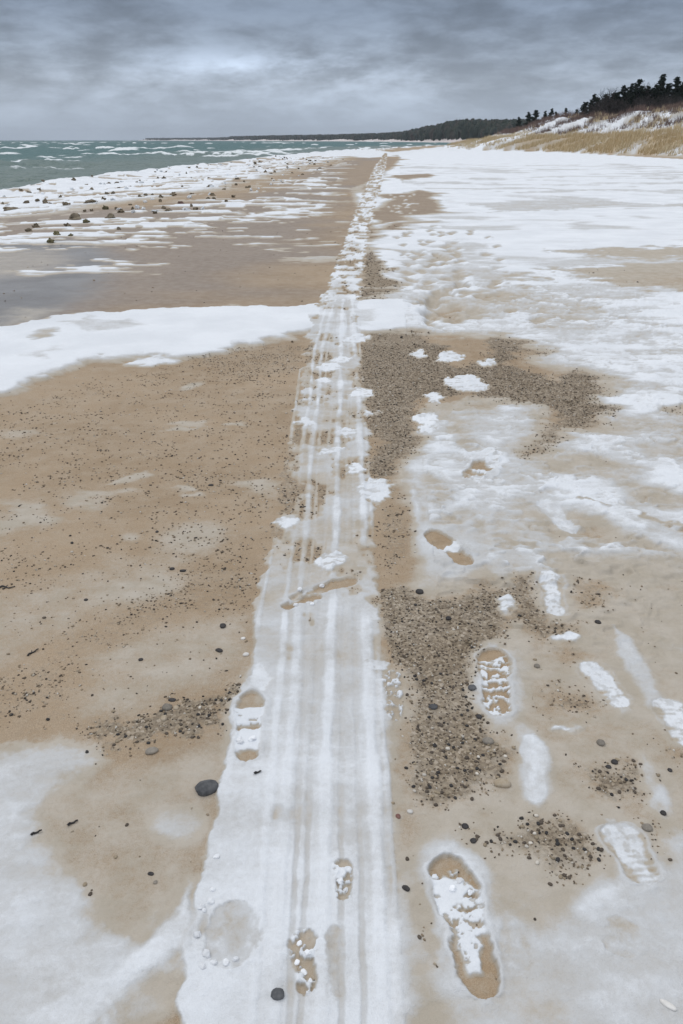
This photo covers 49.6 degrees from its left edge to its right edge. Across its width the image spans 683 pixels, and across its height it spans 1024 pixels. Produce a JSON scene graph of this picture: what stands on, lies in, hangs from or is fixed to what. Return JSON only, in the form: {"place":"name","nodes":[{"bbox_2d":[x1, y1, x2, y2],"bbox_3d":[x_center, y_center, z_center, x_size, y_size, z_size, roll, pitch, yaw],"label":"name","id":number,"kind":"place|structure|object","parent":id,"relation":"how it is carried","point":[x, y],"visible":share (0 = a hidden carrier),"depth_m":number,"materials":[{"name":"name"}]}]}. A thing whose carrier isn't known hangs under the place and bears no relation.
{"place":"outdoors","nodes":[
{"label":"outdoors","id":0,"kind":"place"},
{"bbox_2d":[0,140,450,189],"bbox_3d":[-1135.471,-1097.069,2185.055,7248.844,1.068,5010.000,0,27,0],"label":"lake","id":1,"kind":"structure","parent":0,"point":[26,162],"depth_m":110.30,"materials":[{"name":"liquid"}]},
{"bbox_2d":[0,145,446,216],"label":"shore ice","id":2,"kind":"structure","parent":1,"relation":"on","point":[63,185],"depth_m":34.20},
{"bbox_2d":[84,199,97,202],"bbox_3d":[-7.164,-8.852,21.085,0.429,0.132,0.428,-11,29,-20],"label":"frozen lump","id":3,"kind":"object","parent":2,"relation":"on","point":[90,201],"visible":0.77,"depth_m":20.95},
{"bbox_2d":[138,137,468,142],"bbox_3d":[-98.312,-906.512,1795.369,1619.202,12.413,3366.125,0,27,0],"label":"headland","id":4,"kind":"structure","parent":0,"point":[429,140],"depth_m":1315.87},
{"bbox_2d":[143,118,531,140],"bbox_3d":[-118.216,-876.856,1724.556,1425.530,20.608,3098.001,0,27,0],"label":"forest","id":5,"kind":"object","parent":4,"relation":"on","point":[463,129],"visible":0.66,"depth_m":786.89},
{"bbox_2d":[0,145,682,1023],"bbox_3d":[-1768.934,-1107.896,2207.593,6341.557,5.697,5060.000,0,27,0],"label":"beach","id":6,"kind":"structure","parent":0,"point":[112,793],"depth_m":2.98,"materials":[{"name":"sand"}]},
{"bbox_2d":[3,207,19,210],"bbox_3d":[-8.911,-8.178,20.022,0.509,0.170,0.580,-15,30,-27],"label":"frozen lump","id":7,"kind":"object","parent":6,"relation":"on","point":[8,208],"visible":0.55,"depth_m":19.89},
{"bbox_2d":[46,237,54,242],"bbox_3d":[-4.874,-4.534,12.398,0.140,0.132,0.109,-11,29,-20],"label":"frozen lump","id":8,"kind":"object","parent":6,"relation":"on","point":[49,240],"visible":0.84,"depth_m":12.36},
{"bbox_2d":[68,213,80,219],"bbox_3d":[-5.839,-6.423,16.205,0.360,0.244,0.300,9,28,17],"label":"frozen lump","id":9,"kind":"object","parent":6,"relation":"on","point":[74,216],"visible":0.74,"depth_m":16.15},
{"bbox_2d":[105,213,114,217],"bbox_3d":[-5.115,-6.511,16.324,0.245,0.168,0.173,-10,28,-18],"label":"frozen lump","id":10,"kind":"object","parent":6,"relation":"on","point":[110,215],"visible":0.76,"depth_m":16.29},
{"bbox_2d":[145,747,157,754],"bbox_3d":[-0.538,0.677,2.094,0.037,0.014,0.026,-5,27,-9],"label":"stone","id":11,"kind":"object","parent":6,"relation":"on","point":[150,750],"visible":1,"depth_m":2.09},
{"bbox_2d":[161,715,167,721],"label":"stone","id":12,"kind":"object","parent":6,"relation":"on","point":[164,717],"visible":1,"depth_m":2.21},
{"bbox_2d":[162,703,172,710],"bbox_3d":[-0.533,0.597,2.259,0.032,0.018,0.028,0,27,0],"label":"stone","id":13,"kind":"object","parent":6,"relation":"on","point":[166,707],"visible":1,"depth_m":2.25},
{"bbox_2d":[195,779,217,796],"bbox_3d":[-0.358,0.735,1.972,0.063,0.026,0.047,-12,29,-22],"label":"stone","id":14,"kind":"object","parent":6,"relation":"on","point":[204,788],"visible":1,"depth_m":1.96,"materials":[{"name":"stone"}]},
{"bbox_2d":[197,899,267,969],"bbox_3d":[-0.234,0.916,1.608,0.149,0.008,0.161,0,27,0],"label":"melt patch","id":15,"kind":"object","parent":6,"relation":"on","point":[232,928],"visible":1,"depth_m":1.61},
{"bbox_2d":[202,949,209,957],"bbox_3d":[-0.286,0.936,1.565,0.016,0.015,0.020,-6,27,-13],"label":"snow clod","id":16,"kind":"object","parent":15,"relation":"on","point":[206,953],"visible":1,"depth_m":1.56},
{"bbox_2d":[210,959,216,964],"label":"snow clod","id":17,"kind":"object","parent":15,"relation":"on","point":[213,962],"visible":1,"depth_m":1.55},
{"bbox_2d":[223,958,228,965],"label":"snow clod","id":18,"kind":"object","parent":15,"relation":"on","point":[225,961],"visible":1,"depth_m":1.55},
{"bbox_2d":[230,686,268,765],"bbox_3d":[-0.280,0.627,2.184,0.119,0.015,0.332,0,27,0],"label":"footprint","id":19,"kind":"object","parent":6,"relation":"on","point":[249,708],"visible":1,"depth_m":2.19},
{"bbox_2d":[236,736,243,743],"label":"snow clod","id":20,"kind":"object","parent":19,"relation":"on","point":[239,740],"visible":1,"depth_m":2.11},
{"bbox_2d":[248,735,255,741],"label":"snow clod","id":21,"kind":"object","parent":19,"relation":"on","point":[251,738],"visible":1,"depth_m":2.12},
{"bbox_2d":[173,153,419,1023],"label":"tire track","id":22,"kind":"structure","parent":6,"relation":"on","point":[304,805],"depth_m":2.03,"materials":[{"name":"snow"}]},
{"bbox_2d":[193,931,201,937],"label":"snow clod","id":23,"kind":"object","parent":22,"relation":"on","point":[196,934],"visible":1,"depth_m":1.60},
{"bbox_2d":[197,903,204,909],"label":"snow clod","id":24,"kind":"object","parent":22,"relation":"on","point":[201,906],"visible":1,"depth_m":1.66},
{"bbox_2d":[199,962,206,969],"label":"snow clod","id":25,"kind":"object","parent":22,"relation":"on","point":[202,965],"visible":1,"depth_m":1.54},
{"bbox_2d":[207,897,214,904],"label":"snow clod","id":26,"kind":"object","parent":22,"relation":"on","point":[210,901],"visible":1,"depth_m":1.67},
{"bbox_2d":[243,662,275,697],"bbox_3d":[-0.263,0.534,2.368,0.109,0.015,0.177,0,27,0],"label":"snow patch","id":27,"kind":"object","parent":22,"relation":"on","point":[259,676],"visible":1,"depth_m":2.38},
{"bbox_2d":[271,988,283,1000],"bbox_3d":[-0.129,0.973,1.492,0.028,0.015,0.024,0,27,0],"label":"stone","id":28,"kind":"object","parent":22,"relation":"on","point":[277,994],"visible":1,"depth_m":1.49,"materials":[{"name":"stone"}]},
{"bbox_2d":[270,515,300,529],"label":"snow patch","id":29,"kind":"object","parent":22,"relation":"on","point":[283,522],"visible":1,"depth_m":3.34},
{"bbox_2d":[292,416,315,426],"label":"snow patch","id":30,"kind":"object","parent":22,"relation":"on","point":[305,421],"visible":1,"depth_m":4.51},
{"bbox_2d":[285,574,359,599],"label":"footprint","id":31,"kind":"object","parent":22,"relation":"on","point":[345,581],"visible":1,"depth_m":2.88},
{"bbox_2d":[314,377,332,383],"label":"snow patch","id":32,"kind":"object","parent":22,"relation":"on","point":[324,380],"visible":1,"depth_m":5.30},
{"bbox_2d":[315,362,342,372],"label":"snow patch","id":33,"kind":"object","parent":22,"relation":"on","point":[327,367],"visible":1,"depth_m":5.60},
{"bbox_2d":[312,550,347,570],"bbox_3d":[-0.045,0.199,3.035,0.148,0.019,0.161,0,27,0],"label":"snow patch","id":34,"kind":"object","parent":22,"relation":"on","point":[329,561],"visible":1,"depth_m":3.03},
{"bbox_2d":[316,446,345,455],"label":"snow patch","id":35,"kind":"object","parent":22,"relation":"on","point":[333,450],"visible":1,"depth_m":4.10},
{"bbox_2d":[329,356,352,362],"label":"snow patch","id":36,"kind":"object","parent":22,"relation":"on","point":[341,359],"visible":1,"depth_m":5.79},
{"bbox_2d":[327,855,356,904],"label":"footprint","id":37,"kind":"object","parent":22,"relation":"on","point":[344,867],"visible":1,"depth_m":1.73},
{"bbox_2d":[336,877,342,883],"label":"snow clod","id":38,"kind":"object","parent":37,"relation":"on","point":[339,880],"visible":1,"depth_m":1.72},
{"bbox_2d":[334,427,357,438],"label":"snow patch","id":39,"kind":"object","parent":22,"relation":"on","point":[344,432],"visible":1,"depth_m":4.36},
{"bbox_2d":[345,462,367,474],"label":"snow patch","id":40,"kind":"object","parent":22,"relation":"on","point":[355,468],"visible":1,"depth_m":3.88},
{"bbox_2d":[355,477,394,506],"bbox_3d":[0.170,-0.108,3.640,0.202,0.023,0.330,0,27,0],"label":"snow patch","id":41,"kind":"object","parent":22,"relation":"on","point":[377,491],"visible":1,"depth_m":3.64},
{"bbox_2d":[378,668,407,724],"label":"footprint","id":42,"kind":"object","parent":22,"relation":"on","point":[393,682],"visible":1,"depth_m":2.30},
{"bbox_2d":[281,924,321,1000],"bbox_3d":[-0.085,0.946,1.558,0.090,0.020,0.163,0,27,0],"label":"footprint","id":43,"kind":"object","parent":6,"relation":"on","point":[309,938],"visible":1,"depth_m":1.56},
{"bbox_2d":[278,592,324,610],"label":"footprint","id":44,"kind":"object","parent":6,"relation":"on","point":[300,600],"visible":1,"depth_m":2.77},
{"bbox_2d":[319,919,349,1004],"bbox_3d":[-0.015,0.942,1.557,0.066,0.013,0.179,0,27,0],"label":"footprint","id":45,"kind":"object","parent":6,"relation":"on","point":[334,942],"visible":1,"depth_m":1.56},
{"bbox_2d":[0,146,682,1023],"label":"snow cover","id":46,"kind":"object","parent":6,"relation":"on","point":[62,960],"visible":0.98,"depth_m":4.87,"materials":[{"name":"snow"}]},
{"bbox_2d":[660,999,676,1010],"bbox_3d":[0.651,0.982,1.473,0.033,0.008,0.013,17,32,31],"label":"shell fragment","id":47,"kind":"object","parent":46,"relation":"on","point":[669,1005],"visible":1,"depth_m":1.47,"materials":[{"name":"white stone"}]},
{"bbox_2d":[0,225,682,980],"bbox_3d":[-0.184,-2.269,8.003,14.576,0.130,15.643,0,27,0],"label":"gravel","id":48,"kind":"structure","parent":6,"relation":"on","point":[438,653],"depth_m":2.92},
{"bbox_2d":[340,333,371,343],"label":"snow patch","id":49,"kind":"object","parent":6,"relation":"on","point":[357,338],"visible":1,"depth_m":6.42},
{"bbox_2d":[347,386,374,398],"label":"snow patch","id":50,"kind":"object","parent":6,"relation":"on","point":[361,392],"visible":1,"depth_m":5.04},
{"bbox_2d":[362,409,383,417],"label":"snow patch","id":51,"kind":"object","parent":6,"relation":"on","point":[367,414],"visible":1,"depth_m":4.67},
{"bbox_2d":[361,658,394,672],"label":"snow patch","id":52,"kind":"object","parent":6,"relation":"on","point":[378,665],"visible":1,"depth_m":2.44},
{"bbox_2d":[402,885,409,891],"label":"stone","id":53,"kind":"object","parent":6,"relation":"on","point":[406,888],"visible":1,"depth_m":1.71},
{"bbox_2d":[408,348,428,358],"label":"snow patch","id":54,"kind":"object","parent":6,"relation":"on","point":[419,353],"visible":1,"depth_m":5.99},
{"bbox_2d":[416,589,423,593],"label":"stone","id":55,"kind":"object","parent":6,"relation":"on","point":[419,591],"visible":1,"depth_m":2.83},
{"bbox_2d":[410,411,438,425],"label":"snow patch","id":56,"kind":"object","parent":6,"relation":"on","point":[429,418],"visible":1,"depth_m":4.58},
{"bbox_2d":[416,423,434,434],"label":"snow patch","id":57,"kind":"object","parent":6,"relation":"on","point":[426,428],"visible":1,"depth_m":4.40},
{"bbox_2d":[428,704,437,709],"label":"stone","id":58,"kind":"object","parent":6,"relation":"on","point":[432,706],"visible":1,"depth_m":2.25,"materials":[{"name":"stone"}]},
{"bbox_2d":[422,392,445,404],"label":"snow patch","id":59,"kind":"object","parent":6,"relation":"on","point":[435,398],"visible":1,"depth_m":4.94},
{"bbox_2d":[421,527,475,566],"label":"footprint","id":60,"kind":"object","parent":6,"relation":"on","point":[450,547],"visible":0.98,"depth_m":3.14},
{"bbox_2d":[435,350,466,363],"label":"snow patch","id":61,"kind":"object","parent":6,"relation":"on","point":[448,356],"visible":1,"depth_m":5.90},
{"bbox_2d":[424,848,502,1004],"bbox_3d":[0.264,0.906,1.640,0.142,0.022,0.361,0,27,0],"label":"footprint","id":62,"kind":"object","parent":6,"relation":"on","point":[460,912],"visible":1,"depth_m":1.64},
{"bbox_2d":[449,885,455,891],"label":"snow clod","id":63,"kind":"object","parent":62,"relation":"on","point":[452,888],"visible":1,"depth_m":1.71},
{"bbox_2d":[456,877,464,883],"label":"snow clod","id":64,"kind":"object","parent":62,"relation":"on","point":[459,880],"visible":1,"depth_m":1.73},
{"bbox_2d":[461,823,468,828],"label":"stone","id":65,"kind":"object","parent":6,"relation":"on","point":[465,825],"visible":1,"depth_m":1.86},
{"bbox_2d":[443,374,489,392],"bbox_3d":[0.882,-0.917,5.243,0.337,0.028,0.433,0,27,0],"label":"snow patch","id":66,"kind":"object","parent":6,"relation":"on","point":[470,383],"visible":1,"depth_m":5.22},
{"bbox_2d":[468,684,476,690],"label":"stone","id":67,"kind":"object","parent":6,"relation":"on","point":[471,687],"visible":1,"depth_m":2.33,"materials":[{"name":"stone"}]},
{"bbox_2d":[462,470,486,483],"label":"snow patch","id":68,"kind":"object","parent":6,"relation":"on","point":[476,477],"visible":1,"depth_m":3.78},
{"bbox_2d":[459,458,496,479],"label":"footprint","id":69,"kind":"object","parent":6,"relation":"on","point":[478,466],"visible":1,"depth_m":3.87},
{"bbox_2d":[475,358,496,367],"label":"snow patch","id":70,"kind":"object","parent":6,"relation":"on","point":[490,362],"visible":1,"depth_m":5.74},
{"bbox_2d":[482,737,493,744],"bbox_3d":[0.423,0.661,2.135,0.033,0.017,0.026,0,27,0],"label":"stone","id":71,"kind":"object","parent":6,"relation":"on","point":[488,740],"visible":1,"depth_m":2.13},
{"bbox_2d":[473,644,516,717],"bbox_3d":[0.494,0.540,2.379,0.142,0.024,0.375,4,27,8],"label":"footprint","id":72,"kind":"object","parent":6,"relation":"on","point":[496,666],"visible":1,"depth_m":2.37},
{"bbox_2d":[483,450,510,469],"bbox_3d":[0.838,-0.277,3.982,0.151,0.032,0.263,0,27,0],"label":"snow patch","id":73,"kind":"object","parent":6,"relation":"on","point":[495,458],"visible":1,"depth_m":3.98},
{"bbox_2d":[494,778,510,787],"bbox_3d":[0.433,0.730,1.992,0.046,0.018,0.030,4,27,7],"label":"stone","id":74,"kind":"object","parent":6,"relation":"on","point":[502,782],"visible":1,"depth_m":1.98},
{"bbox_2d":[495,594,517,615],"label":"snow patch","id":75,"kind":"object","parent":6,"relation":"on","point":[506,602],"visible":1,"depth_m":2.76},
{"bbox_2d":[490,915,538,977],"bbox_3d":[0.372,0.930,1.587,0.098,0.010,0.136,0,27,0],"label":"snow patch","id":76,"kind":"object","parent":6,"relation":"on","point":[515,949],"visible":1,"depth_m":1.58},
{"bbox_2d":[514,730,551,807],"bbox_3d":[0.536,0.705,2.045,0.103,0.010,0.289,3,27,7],"label":"footprint","id":77,"kind":"object","parent":6,"relation":"on","point":[533,755],"visible":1,"depth_m":2.04},
{"bbox_2d":[534,566,568,617],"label":"footprint","id":78,"kind":"object","parent":6,"relation":"on","point":[551,585],"visible":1,"depth_m":2.85},
{"bbox_2d":[533,497,581,534],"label":"footprint","id":79,"kind":"object","parent":6,"relation":"on","point":[553,511],"visible":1,"depth_m":3.42},
{"bbox_2d":[547,631,580,642],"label":"snow patch","id":80,"kind":"object","parent":6,"relation":"on","point":[571,636],"visible":1,"depth_m":2.57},
{"bbox_2d":[549,724,584,734],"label":"snow patch","id":81,"kind":"object","parent":6,"relation":"on","point":[572,729],"visible":1,"depth_m":2.18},
{"bbox_2d":[596,739,604,745],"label":"stone","id":82,"kind":"object","parent":6,"relation":"on","point":[600,742],"visible":1,"depth_m":2.12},
{"bbox_2d":[575,659,633,710],"bbox_3d":[0.836,0.548,2.355,0.133,0.011,0.266,-4,27,-8],"label":"footprint","id":83,"kind":"object","parent":6,"relation":"on","point":[603,684],"visible":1,"depth_m":2.36},
{"bbox_2d":[611,759,617,764],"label":"stone","id":84,"kind":"object","parent":6,"relation":"on","point":[614,761],"visible":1,"depth_m":2.06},
{"bbox_2d":[594,913,647,959],"bbox_3d":[0.606,0.921,1.606,0.114,0.006,0.103,0,27,0],"label":"snow patch","id":85,"kind":"object","parent":6,"relation":"on","point":[622,936],"visible":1,"depth_m":1.60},
{"bbox_2d":[595,818,665,888],"bbox_3d":[0.698,0.827,1.796,0.131,0.013,0.203,0,27,0],"label":"footprint","id":86,"kind":"object","parent":6,"relation":"on","point":[626,845],"visible":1,"depth_m":1.80},
{"bbox_2d":[641,823,652,831],"bbox_3d":[0.769,0.794,1.861,0.027,0.013,0.024,0,27,0],"label":"stone","id":87,"kind":"object","parent":6,"relation":"on","point":[647,827],"visible":1,"depth_m":1.85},
{"bbox_2d":[660,810,666,815],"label":"stone","id":88,"kind":"object","parent":6,"relation":"on","point":[663,812],"visible":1,"depth_m":1.90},
{"bbox_2d":[647,693,682,747],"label":"footprint","id":89,"kind":"object","parent":6,"relation":"on","point":[667,712],"visible":1,"depth_m":2.23},
{"bbox_2d":[0,0,682,139],"label":"sky","id":90,"kind":"structure","parent":0,"point":[70,69],"materials":[{"name":"grey"}]},
{"bbox_2d":[445,108,682,156],"bbox_3d":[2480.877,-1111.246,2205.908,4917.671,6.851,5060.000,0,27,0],"label":"dune","id":91,"kind":"structure","parent":0,"point":[622,120],"depth_m":114.55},
{"bbox_2d":[515,117,521,127],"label":"pine tree","id":92,"kind":"object","parent":91,"relation":"on","point":[518,122],"visible":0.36,"depth_m":203.38,"materials":[{"name":"green plant"}]},
{"bbox_2d":[523,112,531,125],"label":"pine tree","id":93,"kind":"object","parent":91,"relation":"on","point":[528,119],"visible":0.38,"depth_m":176.31,"materials":[{"name":"green plant"}]},
{"bbox_2d":[527,110,538,122],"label":"pine tree","id":94,"kind":"object","parent":91,"relation":"on","point":[535,115],"visible":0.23,"depth_m":172.49,"materials":[{"name":"green plant"}]},
{"bbox_2d":[447,104,682,155],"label":"dune grass","id":95,"kind":"structure","parent":91,"relation":"on","point":[617,138],"depth_m":101.10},
{"bbox_2d":[579,102,587,113],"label":"pine tree","id":96,"kind":"object","parent":91,"relation":"on","point":[584,106],"visible":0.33,"depth_m":140.27,"materials":[{"name":"green plant"}]},
{"bbox_2d":[494,101,682,134],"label":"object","id":97,"kind":"object","parent":91,"relation":"on","point":[543,120],"visible":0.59,"depth_m":118.02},
{"bbox_2d":[584,94,597,116],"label":"pine tree","id":98,"kind":"object","parent":91,"relation":"on","point":[594,99],"visible":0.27,"depth_m":136.10,"materials":[{"name":"green plant"}]},
{"bbox_2d":[585,101,618,113],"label":"bare shrub","id":99,"kind":"object","parent":91,"relation":"on","point":[598,107],"visible":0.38,"depth_m":131.00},
{"bbox_2d":[590,101,619,113],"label":"bare shrub","id":100,"kind":"object","parent":91,"relation":"on","point":[604,108],"visible":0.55,"depth_m":130.16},
{"bbox_2d":[595,86,619,111],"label":"bare tree","id":101,"kind":"object","parent":91,"relation":"on","point":[608,96],"visible":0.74,"depth_m":132.77,"materials":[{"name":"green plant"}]},
{"bbox_2d":[597,102,620,114],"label":"bare shrub","id":102,"kind":"object","parent":91,"relation":"on","point":[612,109],"visible":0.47,"depth_m":128.94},
{"bbox_2d":[596,99,631,113],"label":"bare shrub","id":103,"kind":"object","parent":91,"relation":"on","point":[623,104],"visible":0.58,"depth_m":127.99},
{"bbox_2d":[610,92,621,109],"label":"pine tree","id":104,"kind":"object","parent":91,"relation":"on","point":[617,95],"visible":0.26,"depth_m":131.33,"materials":[{"name":"green plant"}]},
{"bbox_2d":[603,99,638,112],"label":"bare shrub","id":105,"kind":"object","parent":91,"relation":"on","point":[609,110],"visible":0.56,"depth_m":128.88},
{"bbox_2d":[617,85,627,116],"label":"pine tree","id":106,"kind":"object","parent":91,"relation":"on","point":[624,89],"visible":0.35,"depth_m":131.16,"materials":[{"name":"green plant"}]},
{"bbox_2d":[618,83,633,112],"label":"pine tree","id":107,"kind":"object","parent":91,"relation":"on","point":[630,87],"visible":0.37,"depth_m":128.73,"materials":[{"name":"green plant"}]},
{"bbox_2d":[624,79,646,110],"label":"pine tree","id":108,"kind":"object","parent":91,"relation":"on","point":[638,93],"visible":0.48,"depth_m":126.97,"materials":[{"name":"green plant"}]},
{"bbox_2d":[611,97,665,110],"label":"bare shrub","id":109,"kind":"object","parent":91,"relation":"on","point":[640,102],"visible":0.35,"depth_m":124.90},
{"bbox_2d":[625,98,654,110],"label":"bare shrub","id":110,"kind":"object","parent":91,"relation":"on","point":[631,104],"visible":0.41,"depth_m":126.17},
{"bbox_2d":[644,86,652,103],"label":"pine tree","id":111,"kind":"object","parent":91,"relation":"on","point":[647,90],"visible":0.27,"depth_m":130.99,"materials":[{"name":"green plant"}]},
{"bbox_2d":[634,94,668,108],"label":"bare shrub","id":112,"kind":"object","parent":91,"relation":"on","point":[651,102],"visible":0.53,"depth_m":122.94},
{"bbox_2d":[637,96,666,108],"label":"bare shrub","id":113,"kind":"object","parent":91,"relation":"on","point":[644,102],"visible":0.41,"depth_m":122.65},
{"bbox_2d":[650,74,667,103],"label":"pine tree","id":114,"kind":"object","parent":91,"relation":"on","point":[661,83],"visible":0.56,"depth_m":123.97,"materials":[{"name":"green plant"}]},
{"bbox_2d":[635,94,682,105],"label":"bare shrub","id":115,"kind":"object","parent":91,"relation":"on","point":[666,100],"visible":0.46,"depth_m":120.94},
{"bbox_2d":[652,96,670,107],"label":"bare shrub","id":116,"kind":"object","parent":91,"relation":"on","point":[663,101],"visible":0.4,"depth_m":121.93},
{"bbox_2d":[662,83,671,101],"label":"pine tree","id":117,"kind":"object","parent":91,"relation":"on","point":[669,86],"visible":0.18,"depth_m":126.65,"materials":[{"name":"green plant"}]},
{"bbox_2d":[659,94,682,105],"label":"bare shrub","id":118,"kind":"object","parent":91,"relation":"on","point":[672,101],"visible":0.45,"depth_m":119.94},
{"bbox_2d":[665,76,680,104],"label":"pine tree","id":119,"kind":"object","parent":91,"relation":"on","point":[675,90],"visible":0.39,"depth_m":123.11,"materials":[{"name":"green plant"}]},
{"bbox_2d":[679,82,682,97],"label":"pine tree","id":120,"kind":"object","parent":91,"relation":"on","point":[681,93],"visible":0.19,"depth_m":125.74,"materials":[{"name":"green plant"}]}
]}

